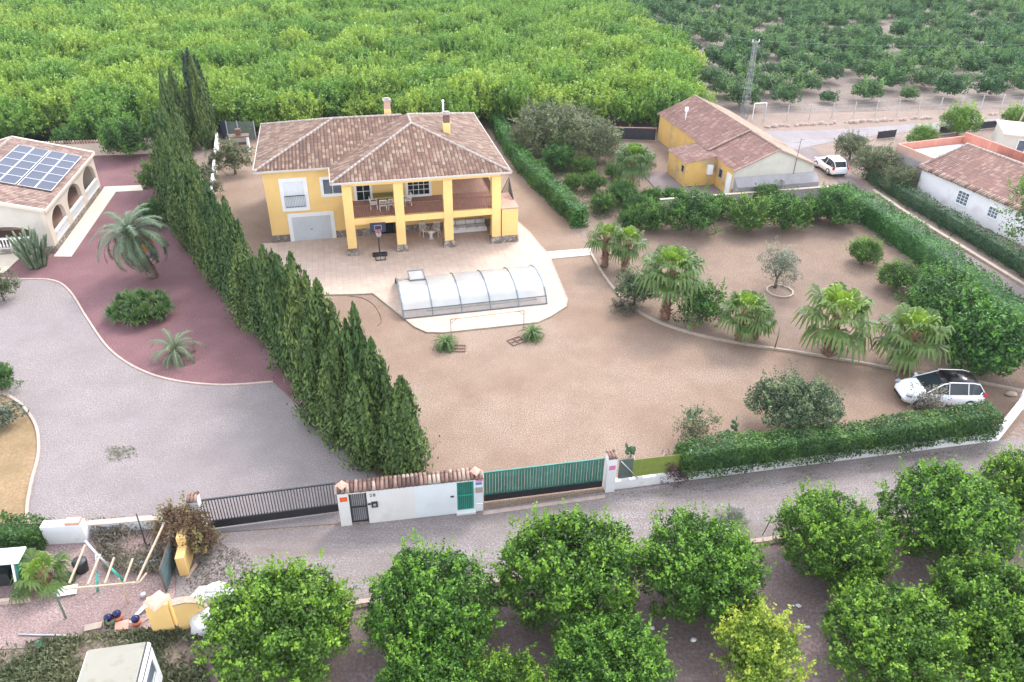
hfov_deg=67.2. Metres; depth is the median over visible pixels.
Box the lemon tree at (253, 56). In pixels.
[219,39,277,69]
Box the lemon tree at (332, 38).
[328,26,365,42]
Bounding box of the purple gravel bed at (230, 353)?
[0,133,383,476]
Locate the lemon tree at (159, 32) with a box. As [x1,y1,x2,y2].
[146,29,175,39]
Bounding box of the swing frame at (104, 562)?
[84,540,123,591]
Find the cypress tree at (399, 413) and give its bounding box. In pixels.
[374,375,439,479]
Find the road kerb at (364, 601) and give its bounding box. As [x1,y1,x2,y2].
[330,499,1021,610]
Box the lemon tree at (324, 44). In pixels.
[310,39,342,49]
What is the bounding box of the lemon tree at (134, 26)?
[123,20,166,36]
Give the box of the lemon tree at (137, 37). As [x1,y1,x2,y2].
[125,29,161,45]
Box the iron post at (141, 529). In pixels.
[136,513,147,548]
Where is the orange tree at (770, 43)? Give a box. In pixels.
[761,32,788,52]
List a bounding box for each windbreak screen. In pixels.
[618,458,637,478]
[631,449,691,477]
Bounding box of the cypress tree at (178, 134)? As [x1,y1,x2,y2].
[162,108,192,161]
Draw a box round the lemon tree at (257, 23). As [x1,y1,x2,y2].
[230,17,268,31]
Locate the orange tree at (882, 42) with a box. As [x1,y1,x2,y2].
[862,31,894,51]
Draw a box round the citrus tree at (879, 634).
[817,568,980,681]
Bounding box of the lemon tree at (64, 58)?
[46,52,86,64]
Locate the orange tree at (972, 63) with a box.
[958,48,993,72]
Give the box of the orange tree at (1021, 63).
[1016,58,1023,73]
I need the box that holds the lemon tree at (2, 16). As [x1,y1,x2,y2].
[0,10,11,20]
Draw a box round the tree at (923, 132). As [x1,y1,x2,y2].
[902,122,939,141]
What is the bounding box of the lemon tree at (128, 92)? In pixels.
[105,82,158,123]
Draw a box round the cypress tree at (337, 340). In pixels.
[335,327,347,378]
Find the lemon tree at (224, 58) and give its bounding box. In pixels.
[196,40,246,69]
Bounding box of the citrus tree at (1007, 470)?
[978,440,1023,526]
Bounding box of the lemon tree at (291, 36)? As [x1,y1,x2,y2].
[274,24,318,48]
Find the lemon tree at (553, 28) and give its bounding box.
[526,19,577,37]
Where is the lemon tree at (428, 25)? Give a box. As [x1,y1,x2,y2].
[418,15,450,33]
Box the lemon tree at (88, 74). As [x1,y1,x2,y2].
[66,69,109,86]
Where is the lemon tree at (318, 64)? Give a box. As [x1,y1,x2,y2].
[288,52,348,83]
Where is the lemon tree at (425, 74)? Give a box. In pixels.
[391,63,449,94]
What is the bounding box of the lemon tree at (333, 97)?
[291,75,351,117]
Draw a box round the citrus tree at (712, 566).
[628,499,776,635]
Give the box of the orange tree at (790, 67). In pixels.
[774,55,810,81]
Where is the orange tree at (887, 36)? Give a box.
[878,32,894,44]
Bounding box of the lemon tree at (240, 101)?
[211,80,292,121]
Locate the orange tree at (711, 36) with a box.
[698,23,726,42]
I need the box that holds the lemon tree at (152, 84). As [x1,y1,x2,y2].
[131,71,190,106]
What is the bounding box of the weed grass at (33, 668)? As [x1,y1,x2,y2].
[0,625,209,681]
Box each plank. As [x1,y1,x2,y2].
[129,604,144,622]
[185,563,197,578]
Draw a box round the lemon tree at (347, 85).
[328,71,377,113]
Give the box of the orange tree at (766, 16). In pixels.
[754,7,777,22]
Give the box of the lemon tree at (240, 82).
[221,76,260,96]
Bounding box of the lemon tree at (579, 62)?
[530,55,589,77]
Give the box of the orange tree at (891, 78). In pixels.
[872,60,908,87]
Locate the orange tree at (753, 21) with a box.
[736,13,762,29]
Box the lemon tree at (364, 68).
[345,61,388,82]
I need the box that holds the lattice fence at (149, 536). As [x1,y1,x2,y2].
[137,529,169,544]
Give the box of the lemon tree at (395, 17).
[380,11,417,26]
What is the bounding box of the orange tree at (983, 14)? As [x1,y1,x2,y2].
[976,9,989,17]
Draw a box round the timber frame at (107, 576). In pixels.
[53,525,163,618]
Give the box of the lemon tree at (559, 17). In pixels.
[544,13,571,25]
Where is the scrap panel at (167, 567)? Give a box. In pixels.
[158,535,175,592]
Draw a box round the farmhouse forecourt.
[643,172,720,197]
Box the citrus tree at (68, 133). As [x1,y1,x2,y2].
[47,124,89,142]
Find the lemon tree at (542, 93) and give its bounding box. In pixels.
[514,80,576,121]
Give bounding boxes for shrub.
[0,267,22,302]
[0,393,29,430]
[102,286,177,327]
[198,160,219,180]
[202,146,227,166]
[202,169,228,194]
[214,134,254,174]
[609,264,660,303]
[609,294,645,317]
[659,449,696,487]
[670,274,728,329]
[672,401,723,446]
[713,499,752,529]
[907,380,951,417]
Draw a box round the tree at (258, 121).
[236,100,273,134]
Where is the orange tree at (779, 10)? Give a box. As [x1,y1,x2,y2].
[771,4,795,17]
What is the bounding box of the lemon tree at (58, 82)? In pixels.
[19,72,80,99]
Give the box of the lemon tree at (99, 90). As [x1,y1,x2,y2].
[68,77,135,121]
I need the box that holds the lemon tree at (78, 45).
[43,28,105,59]
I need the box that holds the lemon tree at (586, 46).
[566,40,606,55]
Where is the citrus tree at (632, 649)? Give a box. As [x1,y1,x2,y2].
[536,600,681,681]
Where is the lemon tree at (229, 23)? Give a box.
[198,15,247,34]
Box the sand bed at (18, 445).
[0,393,36,522]
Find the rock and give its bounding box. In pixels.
[1005,391,1017,396]
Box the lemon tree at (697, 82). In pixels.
[678,72,704,95]
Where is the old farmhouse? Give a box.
[657,95,818,192]
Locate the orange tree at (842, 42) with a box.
[824,32,859,51]
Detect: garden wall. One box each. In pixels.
[39,517,90,544]
[86,515,162,534]
[659,185,840,208]
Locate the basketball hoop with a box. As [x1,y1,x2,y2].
[369,222,386,260]
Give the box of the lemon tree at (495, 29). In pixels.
[462,20,505,39]
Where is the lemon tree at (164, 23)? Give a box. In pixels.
[144,12,191,29]
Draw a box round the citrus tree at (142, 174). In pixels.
[133,157,155,189]
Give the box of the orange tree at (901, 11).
[891,3,915,19]
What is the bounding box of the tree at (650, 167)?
[628,146,656,170]
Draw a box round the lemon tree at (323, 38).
[305,32,336,44]
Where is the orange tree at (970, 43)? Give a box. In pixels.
[945,34,980,54]
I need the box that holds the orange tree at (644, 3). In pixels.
[640,0,660,8]
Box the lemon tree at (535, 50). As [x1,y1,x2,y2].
[508,42,544,60]
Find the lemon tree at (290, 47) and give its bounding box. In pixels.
[277,36,322,52]
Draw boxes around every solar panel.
[0,157,19,166]
[0,164,12,173]
[0,174,22,184]
[5,151,26,159]
[6,167,29,176]
[12,145,33,153]
[14,160,36,169]
[17,177,40,187]
[21,154,42,162]
[25,170,47,179]
[28,148,49,156]
[32,163,53,172]
[35,180,57,190]
[39,157,59,165]
[42,173,63,182]
[45,151,65,159]
[49,166,69,175]
[55,160,75,169]
[61,154,81,162]
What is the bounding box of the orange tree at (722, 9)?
[714,2,736,17]
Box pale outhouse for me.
[991,119,1023,151]
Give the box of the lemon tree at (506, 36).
[482,32,521,43]
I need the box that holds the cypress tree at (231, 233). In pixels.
[217,195,252,310]
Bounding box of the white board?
[57,584,77,596]
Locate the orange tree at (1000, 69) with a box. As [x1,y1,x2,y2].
[981,60,1022,84]
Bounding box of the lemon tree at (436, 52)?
[421,49,452,59]
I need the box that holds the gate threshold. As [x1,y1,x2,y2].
[483,495,604,514]
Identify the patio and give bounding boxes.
[262,223,566,331]
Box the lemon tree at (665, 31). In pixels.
[645,19,691,46]
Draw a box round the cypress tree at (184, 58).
[180,46,218,139]
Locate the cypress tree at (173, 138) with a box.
[156,101,188,165]
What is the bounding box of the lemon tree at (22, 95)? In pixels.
[0,82,51,120]
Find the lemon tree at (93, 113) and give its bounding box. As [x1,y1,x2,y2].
[58,93,142,139]
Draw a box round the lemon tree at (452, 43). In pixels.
[427,29,475,60]
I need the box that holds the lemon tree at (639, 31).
[615,24,652,40]
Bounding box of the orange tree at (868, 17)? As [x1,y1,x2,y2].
[853,7,883,24]
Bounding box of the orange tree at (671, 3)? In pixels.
[668,0,682,9]
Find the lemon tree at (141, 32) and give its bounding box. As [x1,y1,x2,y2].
[126,28,153,38]
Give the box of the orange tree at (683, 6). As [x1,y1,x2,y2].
[673,0,697,14]
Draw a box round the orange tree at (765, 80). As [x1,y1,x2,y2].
[751,70,790,93]
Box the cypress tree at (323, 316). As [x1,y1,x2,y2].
[293,277,342,406]
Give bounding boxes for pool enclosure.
[395,264,547,318]
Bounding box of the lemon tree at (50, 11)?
[21,3,69,18]
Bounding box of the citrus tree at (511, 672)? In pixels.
[462,643,557,681]
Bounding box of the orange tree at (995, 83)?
[970,68,1008,94]
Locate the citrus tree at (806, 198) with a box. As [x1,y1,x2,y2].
[801,191,819,218]
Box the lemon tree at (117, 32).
[94,25,132,45]
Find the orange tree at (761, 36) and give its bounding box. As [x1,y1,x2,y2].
[744,28,777,47]
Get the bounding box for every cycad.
[431,333,458,353]
[521,321,545,343]
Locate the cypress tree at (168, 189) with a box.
[163,159,180,239]
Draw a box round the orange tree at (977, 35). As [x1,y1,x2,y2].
[966,25,994,42]
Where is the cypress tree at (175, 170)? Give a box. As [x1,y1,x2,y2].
[167,159,187,250]
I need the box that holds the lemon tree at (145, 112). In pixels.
[134,91,186,127]
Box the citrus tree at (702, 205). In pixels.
[663,183,729,236]
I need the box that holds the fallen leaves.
[615,444,1006,497]
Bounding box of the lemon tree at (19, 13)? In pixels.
[3,9,30,18]
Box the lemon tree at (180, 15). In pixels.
[171,10,194,20]
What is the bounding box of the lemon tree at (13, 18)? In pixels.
[1,12,46,28]
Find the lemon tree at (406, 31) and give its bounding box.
[377,23,419,39]
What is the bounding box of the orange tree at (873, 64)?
[851,56,888,77]
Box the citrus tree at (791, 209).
[763,185,819,230]
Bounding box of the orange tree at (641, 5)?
[628,0,648,10]
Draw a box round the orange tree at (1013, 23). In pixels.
[1002,20,1023,32]
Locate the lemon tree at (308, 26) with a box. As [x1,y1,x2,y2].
[290,15,333,40]
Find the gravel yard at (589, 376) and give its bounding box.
[215,120,1023,508]
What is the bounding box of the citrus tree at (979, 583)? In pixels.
[921,539,1023,670]
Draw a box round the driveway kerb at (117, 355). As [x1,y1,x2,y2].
[1,277,272,385]
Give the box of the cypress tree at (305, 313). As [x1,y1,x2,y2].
[296,294,315,389]
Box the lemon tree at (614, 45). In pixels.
[588,34,637,58]
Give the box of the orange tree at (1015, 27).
[997,21,1023,34]
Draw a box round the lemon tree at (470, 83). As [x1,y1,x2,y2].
[438,64,503,120]
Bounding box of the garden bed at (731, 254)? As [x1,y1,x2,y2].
[587,211,1023,388]
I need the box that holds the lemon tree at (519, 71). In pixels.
[490,64,535,81]
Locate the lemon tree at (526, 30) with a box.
[512,23,544,39]
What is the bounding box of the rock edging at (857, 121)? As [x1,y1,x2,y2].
[764,112,1000,127]
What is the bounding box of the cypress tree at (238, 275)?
[224,248,257,332]
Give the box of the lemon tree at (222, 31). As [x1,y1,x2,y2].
[211,23,247,39]
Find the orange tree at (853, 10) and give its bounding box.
[837,1,866,20]
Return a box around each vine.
[147,490,215,555]
[173,511,226,556]
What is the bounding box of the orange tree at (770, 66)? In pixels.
[759,59,779,73]
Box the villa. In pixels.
[252,97,518,255]
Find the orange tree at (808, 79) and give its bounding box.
[792,67,823,90]
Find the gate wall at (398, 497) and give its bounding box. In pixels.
[334,466,483,525]
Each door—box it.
[291,215,332,240]
[348,493,368,522]
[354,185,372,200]
[381,222,393,233]
[457,481,473,509]
[724,172,731,192]
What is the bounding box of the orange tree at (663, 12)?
[657,4,677,18]
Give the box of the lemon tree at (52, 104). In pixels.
[26,84,95,129]
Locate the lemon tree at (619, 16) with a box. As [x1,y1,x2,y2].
[602,7,633,23]
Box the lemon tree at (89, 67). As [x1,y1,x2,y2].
[67,59,107,77]
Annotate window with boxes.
[278,177,310,211]
[319,176,341,196]
[405,181,431,196]
[718,168,722,178]
[954,189,970,207]
[986,205,1000,220]
[1016,140,1023,151]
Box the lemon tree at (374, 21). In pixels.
[363,16,400,28]
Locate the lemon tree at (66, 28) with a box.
[48,23,93,35]
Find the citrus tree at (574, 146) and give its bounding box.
[545,126,579,151]
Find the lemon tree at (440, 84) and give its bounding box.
[408,76,477,104]
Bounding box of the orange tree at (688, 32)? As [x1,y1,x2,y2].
[668,22,695,42]
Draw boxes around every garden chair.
[369,198,377,209]
[379,200,386,211]
[387,198,393,209]
[403,192,411,205]
[418,221,429,237]
[431,221,440,236]
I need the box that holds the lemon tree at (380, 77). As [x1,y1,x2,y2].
[349,64,407,105]
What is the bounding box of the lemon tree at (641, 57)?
[624,48,663,69]
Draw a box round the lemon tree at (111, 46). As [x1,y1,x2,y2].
[95,41,143,63]
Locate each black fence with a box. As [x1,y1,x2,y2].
[613,127,656,139]
[876,129,896,138]
[938,126,956,133]
[966,119,999,129]
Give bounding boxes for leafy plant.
[104,620,114,628]
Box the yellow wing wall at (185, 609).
[170,596,206,629]
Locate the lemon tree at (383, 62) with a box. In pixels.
[340,52,397,74]
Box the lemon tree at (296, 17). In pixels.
[271,12,316,26]
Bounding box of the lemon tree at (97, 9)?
[79,2,116,19]
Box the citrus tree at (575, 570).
[488,498,652,648]
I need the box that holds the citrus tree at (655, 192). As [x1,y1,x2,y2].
[639,185,664,203]
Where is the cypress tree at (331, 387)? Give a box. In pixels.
[309,339,353,453]
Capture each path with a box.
[0,185,144,272]
[54,186,118,256]
[548,248,591,258]
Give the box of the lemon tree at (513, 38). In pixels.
[489,32,534,56]
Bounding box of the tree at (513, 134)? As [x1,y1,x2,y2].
[507,124,544,154]
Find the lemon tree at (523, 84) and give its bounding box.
[480,70,547,117]
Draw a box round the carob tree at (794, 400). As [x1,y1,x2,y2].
[741,359,850,434]
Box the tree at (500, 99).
[480,77,528,123]
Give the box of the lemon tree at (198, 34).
[185,27,232,49]
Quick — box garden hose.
[351,296,381,325]
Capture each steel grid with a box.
[451,345,465,351]
[507,336,524,345]
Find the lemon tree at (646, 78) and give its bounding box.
[617,66,687,102]
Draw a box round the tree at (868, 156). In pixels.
[850,140,903,176]
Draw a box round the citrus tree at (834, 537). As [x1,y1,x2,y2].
[764,476,909,595]
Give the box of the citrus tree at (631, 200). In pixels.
[616,190,655,213]
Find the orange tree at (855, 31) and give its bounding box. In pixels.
[841,22,875,42]
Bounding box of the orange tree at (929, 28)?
[922,24,938,34]
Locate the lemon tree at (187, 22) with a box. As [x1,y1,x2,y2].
[170,16,216,32]
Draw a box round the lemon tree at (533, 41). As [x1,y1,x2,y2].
[519,38,542,44]
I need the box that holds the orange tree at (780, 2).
[767,0,789,7]
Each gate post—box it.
[186,491,206,533]
[603,449,617,492]
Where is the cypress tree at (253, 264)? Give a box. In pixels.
[236,255,261,337]
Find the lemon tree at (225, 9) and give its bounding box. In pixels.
[212,6,238,17]
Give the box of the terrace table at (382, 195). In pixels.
[372,192,392,206]
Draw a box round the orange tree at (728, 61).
[718,48,750,72]
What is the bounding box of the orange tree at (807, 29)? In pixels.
[792,22,823,39]
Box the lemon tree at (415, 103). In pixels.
[393,83,446,114]
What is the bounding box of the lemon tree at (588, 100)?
[557,76,625,118]
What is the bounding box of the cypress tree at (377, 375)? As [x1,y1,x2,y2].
[359,336,391,457]
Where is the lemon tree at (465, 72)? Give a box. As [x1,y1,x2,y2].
[443,66,485,88]
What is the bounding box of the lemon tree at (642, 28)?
[628,25,656,33]
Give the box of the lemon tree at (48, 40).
[29,28,86,57]
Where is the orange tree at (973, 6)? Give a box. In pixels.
[955,0,983,12]
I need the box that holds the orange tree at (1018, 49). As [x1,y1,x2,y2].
[1004,45,1023,56]
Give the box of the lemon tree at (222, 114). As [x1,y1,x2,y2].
[185,90,236,127]
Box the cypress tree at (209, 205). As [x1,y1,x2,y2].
[199,179,218,280]
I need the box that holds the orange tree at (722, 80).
[709,68,744,92]
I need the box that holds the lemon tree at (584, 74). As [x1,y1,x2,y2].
[563,66,602,87]
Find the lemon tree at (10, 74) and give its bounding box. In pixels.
[0,59,40,90]
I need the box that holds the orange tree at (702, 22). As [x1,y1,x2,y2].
[686,14,717,35]
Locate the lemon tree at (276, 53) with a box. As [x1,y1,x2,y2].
[263,49,290,58]
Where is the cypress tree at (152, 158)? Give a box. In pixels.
[148,126,181,216]
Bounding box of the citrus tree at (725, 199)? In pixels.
[715,189,734,217]
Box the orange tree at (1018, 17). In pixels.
[1010,7,1023,25]
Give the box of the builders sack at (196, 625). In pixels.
[189,607,211,635]
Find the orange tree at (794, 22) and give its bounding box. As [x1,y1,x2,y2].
[781,13,810,32]
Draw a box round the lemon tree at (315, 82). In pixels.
[291,75,332,94]
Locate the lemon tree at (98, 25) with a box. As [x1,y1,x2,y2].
[78,10,129,33]
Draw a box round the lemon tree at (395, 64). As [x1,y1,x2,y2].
[376,56,419,79]
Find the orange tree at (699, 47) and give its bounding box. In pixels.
[687,39,702,51]
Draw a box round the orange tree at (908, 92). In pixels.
[900,84,921,99]
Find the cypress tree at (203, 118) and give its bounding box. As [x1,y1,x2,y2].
[187,54,219,149]
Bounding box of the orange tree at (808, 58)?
[789,48,822,69]
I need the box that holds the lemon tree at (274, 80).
[249,66,297,91]
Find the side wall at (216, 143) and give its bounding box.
[210,132,219,192]
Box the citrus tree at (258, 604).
[190,548,364,681]
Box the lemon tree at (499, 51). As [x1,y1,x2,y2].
[477,38,525,61]
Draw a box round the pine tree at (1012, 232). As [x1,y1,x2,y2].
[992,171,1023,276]
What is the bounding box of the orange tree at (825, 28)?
[814,24,828,33]
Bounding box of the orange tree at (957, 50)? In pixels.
[934,41,970,61]
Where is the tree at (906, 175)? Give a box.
[878,157,920,188]
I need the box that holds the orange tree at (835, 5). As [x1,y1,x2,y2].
[825,0,853,13]
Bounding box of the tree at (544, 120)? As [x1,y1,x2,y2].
[508,93,576,154]
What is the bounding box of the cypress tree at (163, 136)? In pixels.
[159,128,182,219]
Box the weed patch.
[88,516,164,575]
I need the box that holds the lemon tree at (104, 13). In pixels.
[82,7,128,29]
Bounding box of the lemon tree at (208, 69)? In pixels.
[176,63,221,80]
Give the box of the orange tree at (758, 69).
[733,57,763,79]
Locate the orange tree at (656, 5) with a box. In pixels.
[645,0,668,15]
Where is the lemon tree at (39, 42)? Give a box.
[26,37,57,49]
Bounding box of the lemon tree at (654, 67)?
[645,59,693,86]
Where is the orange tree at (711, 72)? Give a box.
[698,62,726,83]
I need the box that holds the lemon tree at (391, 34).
[359,27,401,49]
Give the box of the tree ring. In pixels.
[766,284,793,297]
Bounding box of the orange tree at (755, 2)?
[745,0,769,3]
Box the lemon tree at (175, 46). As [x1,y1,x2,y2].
[164,37,195,52]
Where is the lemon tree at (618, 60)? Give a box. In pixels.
[599,53,637,74]
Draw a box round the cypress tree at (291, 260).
[274,251,311,383]
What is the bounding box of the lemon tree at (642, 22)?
[623,13,662,32]
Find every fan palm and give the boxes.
[7,548,76,606]
[583,221,625,267]
[609,224,649,271]
[611,141,655,184]
[633,244,707,319]
[713,289,774,343]
[746,301,777,338]
[790,281,884,362]
[868,302,955,377]
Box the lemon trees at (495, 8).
[0,0,652,23]
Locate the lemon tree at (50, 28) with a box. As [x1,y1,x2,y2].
[33,23,67,39]
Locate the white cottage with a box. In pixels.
[895,132,1023,245]
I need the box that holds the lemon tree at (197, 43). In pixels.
[179,31,234,55]
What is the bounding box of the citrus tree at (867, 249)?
[845,232,884,264]
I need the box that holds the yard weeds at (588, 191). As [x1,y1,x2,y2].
[551,147,640,220]
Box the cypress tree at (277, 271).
[257,252,290,377]
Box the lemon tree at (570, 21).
[559,13,591,29]
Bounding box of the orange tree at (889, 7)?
[878,1,904,14]
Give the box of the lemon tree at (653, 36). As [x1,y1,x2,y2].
[631,30,671,48]
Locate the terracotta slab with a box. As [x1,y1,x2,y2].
[115,619,128,629]
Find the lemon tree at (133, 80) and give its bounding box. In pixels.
[100,70,156,98]
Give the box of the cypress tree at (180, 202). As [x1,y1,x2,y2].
[175,165,193,253]
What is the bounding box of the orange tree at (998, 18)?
[983,12,1008,26]
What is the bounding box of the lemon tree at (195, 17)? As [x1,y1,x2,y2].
[183,11,228,26]
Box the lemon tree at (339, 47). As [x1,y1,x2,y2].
[312,37,367,63]
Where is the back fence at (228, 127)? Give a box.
[219,121,256,139]
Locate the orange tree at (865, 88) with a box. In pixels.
[850,72,886,98]
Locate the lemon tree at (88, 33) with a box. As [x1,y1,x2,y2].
[60,27,100,47]
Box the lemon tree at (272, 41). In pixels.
[243,33,288,54]
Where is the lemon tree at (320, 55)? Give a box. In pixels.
[307,49,337,66]
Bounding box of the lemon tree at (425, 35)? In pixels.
[421,31,450,49]
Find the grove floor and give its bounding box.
[0,82,703,141]
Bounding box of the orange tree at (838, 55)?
[825,45,862,68]
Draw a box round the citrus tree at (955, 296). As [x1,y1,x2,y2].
[888,261,1009,339]
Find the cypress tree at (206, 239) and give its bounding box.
[200,215,217,287]
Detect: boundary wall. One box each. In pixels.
[615,431,1001,489]
[999,390,1023,438]
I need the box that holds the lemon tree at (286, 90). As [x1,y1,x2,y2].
[267,86,307,120]
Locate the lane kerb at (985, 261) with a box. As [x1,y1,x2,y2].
[872,189,1023,287]
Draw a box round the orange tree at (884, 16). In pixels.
[868,5,888,20]
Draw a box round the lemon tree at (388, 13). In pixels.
[377,10,402,20]
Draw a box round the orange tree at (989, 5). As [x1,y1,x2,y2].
[978,0,1003,11]
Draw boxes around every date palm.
[88,203,173,278]
[145,328,206,369]
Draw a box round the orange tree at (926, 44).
[911,34,947,55]
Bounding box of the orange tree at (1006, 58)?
[990,45,1023,68]
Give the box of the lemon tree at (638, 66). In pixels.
[608,58,648,76]
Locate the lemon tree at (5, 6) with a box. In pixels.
[0,2,16,14]
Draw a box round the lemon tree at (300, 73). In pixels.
[268,56,322,84]
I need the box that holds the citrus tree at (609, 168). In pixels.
[602,161,625,178]
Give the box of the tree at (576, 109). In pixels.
[554,99,599,133]
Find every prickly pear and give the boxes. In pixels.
[34,640,44,651]
[625,443,635,456]
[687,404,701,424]
[726,416,738,434]
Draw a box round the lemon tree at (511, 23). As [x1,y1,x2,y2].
[499,15,535,34]
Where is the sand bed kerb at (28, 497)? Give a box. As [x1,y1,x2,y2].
[0,390,40,523]
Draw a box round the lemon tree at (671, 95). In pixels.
[637,77,699,126]
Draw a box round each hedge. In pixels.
[0,509,54,550]
[488,109,589,228]
[506,123,668,223]
[672,399,1007,480]
[829,181,1023,339]
[861,166,1023,277]
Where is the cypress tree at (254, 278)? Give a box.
[245,269,268,344]
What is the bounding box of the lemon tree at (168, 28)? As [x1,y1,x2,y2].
[147,22,182,35]
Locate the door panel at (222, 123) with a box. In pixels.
[219,121,227,138]
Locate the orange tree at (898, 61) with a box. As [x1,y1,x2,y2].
[881,50,918,74]
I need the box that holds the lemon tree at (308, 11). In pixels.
[296,7,318,15]
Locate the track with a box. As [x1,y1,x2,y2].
[765,118,1004,148]
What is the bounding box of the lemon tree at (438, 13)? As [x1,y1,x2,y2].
[418,9,448,19]
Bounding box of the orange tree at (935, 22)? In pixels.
[930,14,955,29]
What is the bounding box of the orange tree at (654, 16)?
[638,10,656,19]
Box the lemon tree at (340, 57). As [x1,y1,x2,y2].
[334,45,378,71]
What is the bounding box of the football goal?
[450,310,524,336]
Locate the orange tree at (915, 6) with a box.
[903,0,927,11]
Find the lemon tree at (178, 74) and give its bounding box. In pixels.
[142,66,182,85]
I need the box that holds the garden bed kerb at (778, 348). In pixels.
[589,251,1023,391]
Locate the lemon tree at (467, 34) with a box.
[445,23,491,52]
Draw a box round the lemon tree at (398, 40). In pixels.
[370,32,421,54]
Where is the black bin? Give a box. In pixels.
[71,555,88,574]
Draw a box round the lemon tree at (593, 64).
[560,50,607,74]
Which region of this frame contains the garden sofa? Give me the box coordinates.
[453,218,486,232]
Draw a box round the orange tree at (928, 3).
[915,0,936,8]
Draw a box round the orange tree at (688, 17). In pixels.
[676,10,700,28]
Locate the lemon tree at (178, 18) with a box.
[167,13,189,23]
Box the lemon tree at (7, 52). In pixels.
[0,37,51,68]
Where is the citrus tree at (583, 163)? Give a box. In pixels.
[570,152,596,173]
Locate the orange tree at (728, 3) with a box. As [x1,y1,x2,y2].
[719,0,741,9]
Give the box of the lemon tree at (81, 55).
[63,48,96,63]
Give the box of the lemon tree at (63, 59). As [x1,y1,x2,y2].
[35,54,83,71]
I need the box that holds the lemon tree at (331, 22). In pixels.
[313,18,346,31]
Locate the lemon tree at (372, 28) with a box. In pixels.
[353,23,388,38]
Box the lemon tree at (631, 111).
[603,86,659,126]
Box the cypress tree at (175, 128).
[170,119,184,154]
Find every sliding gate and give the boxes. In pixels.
[201,482,338,527]
[484,457,604,500]
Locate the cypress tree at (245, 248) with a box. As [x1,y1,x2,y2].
[225,240,251,316]
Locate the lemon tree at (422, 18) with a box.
[402,8,437,27]
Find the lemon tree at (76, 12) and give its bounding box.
[60,7,94,25]
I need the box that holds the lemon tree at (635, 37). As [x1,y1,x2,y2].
[605,32,648,46]
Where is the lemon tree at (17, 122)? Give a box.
[0,90,50,137]
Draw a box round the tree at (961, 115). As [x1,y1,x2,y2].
[939,99,986,136]
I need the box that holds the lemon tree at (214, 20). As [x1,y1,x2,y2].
[193,15,241,28]
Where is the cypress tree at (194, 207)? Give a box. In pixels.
[185,175,210,276]
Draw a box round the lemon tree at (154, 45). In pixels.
[130,32,176,52]
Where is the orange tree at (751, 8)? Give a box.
[741,0,765,16]
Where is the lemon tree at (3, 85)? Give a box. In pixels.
[0,77,32,99]
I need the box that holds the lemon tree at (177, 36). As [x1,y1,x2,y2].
[160,28,193,50]
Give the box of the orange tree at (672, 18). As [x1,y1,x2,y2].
[665,10,687,24]
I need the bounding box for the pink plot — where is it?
[0,530,175,648]
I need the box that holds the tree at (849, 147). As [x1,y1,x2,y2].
[833,129,873,159]
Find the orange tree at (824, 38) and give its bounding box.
[810,28,837,45]
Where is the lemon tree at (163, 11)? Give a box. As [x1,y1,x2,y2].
[140,6,179,22]
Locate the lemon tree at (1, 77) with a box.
[0,72,14,91]
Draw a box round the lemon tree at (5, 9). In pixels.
[0,4,16,18]
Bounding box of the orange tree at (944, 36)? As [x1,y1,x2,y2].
[923,29,957,48]
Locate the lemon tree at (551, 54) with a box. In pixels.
[525,46,573,65]
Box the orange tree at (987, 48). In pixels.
[969,41,1002,61]
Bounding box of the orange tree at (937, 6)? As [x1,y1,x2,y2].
[929,0,954,11]
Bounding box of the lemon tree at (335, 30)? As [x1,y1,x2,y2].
[326,21,360,38]
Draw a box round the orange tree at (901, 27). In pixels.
[889,16,918,35]
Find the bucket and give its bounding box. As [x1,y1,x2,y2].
[140,592,145,598]
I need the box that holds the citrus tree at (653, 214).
[633,197,676,230]
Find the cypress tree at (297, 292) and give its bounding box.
[281,265,311,395]
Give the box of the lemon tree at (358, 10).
[336,4,369,18]
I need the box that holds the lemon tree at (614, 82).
[581,63,639,102]
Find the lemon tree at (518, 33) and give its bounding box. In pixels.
[508,32,532,41]
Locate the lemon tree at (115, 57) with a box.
[87,45,148,72]
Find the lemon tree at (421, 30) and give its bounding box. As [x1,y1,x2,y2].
[404,19,436,40]
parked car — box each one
[814,155,848,174]
[894,369,987,409]
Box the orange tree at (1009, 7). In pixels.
[996,0,1023,15]
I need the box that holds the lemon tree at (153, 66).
[133,52,180,81]
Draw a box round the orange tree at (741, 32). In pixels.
[730,24,753,37]
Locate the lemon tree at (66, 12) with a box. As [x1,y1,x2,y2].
[53,8,84,20]
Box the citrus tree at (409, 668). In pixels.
[373,620,499,681]
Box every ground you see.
[0,90,1023,681]
[176,505,1023,681]
[619,0,1023,113]
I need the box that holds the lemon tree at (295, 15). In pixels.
[281,9,311,19]
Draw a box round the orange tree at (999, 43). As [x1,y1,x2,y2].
[980,35,1012,53]
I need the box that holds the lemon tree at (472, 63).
[441,55,487,74]
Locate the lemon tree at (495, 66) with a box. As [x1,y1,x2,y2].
[482,58,526,76]
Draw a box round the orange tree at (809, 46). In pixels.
[797,35,825,52]
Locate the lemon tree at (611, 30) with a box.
[602,21,635,38]
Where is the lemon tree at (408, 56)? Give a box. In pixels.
[388,43,430,66]
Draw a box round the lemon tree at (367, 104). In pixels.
[340,88,391,115]
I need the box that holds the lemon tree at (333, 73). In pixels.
[316,65,361,82]
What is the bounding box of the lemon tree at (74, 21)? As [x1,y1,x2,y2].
[62,12,95,27]
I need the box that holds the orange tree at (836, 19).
[822,10,852,26]
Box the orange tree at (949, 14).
[935,6,964,22]
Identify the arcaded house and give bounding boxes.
[0,136,102,254]
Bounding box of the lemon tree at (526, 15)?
[503,6,548,29]
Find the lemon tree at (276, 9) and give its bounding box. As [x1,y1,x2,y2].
[263,0,307,23]
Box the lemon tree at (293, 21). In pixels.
[282,17,312,33]

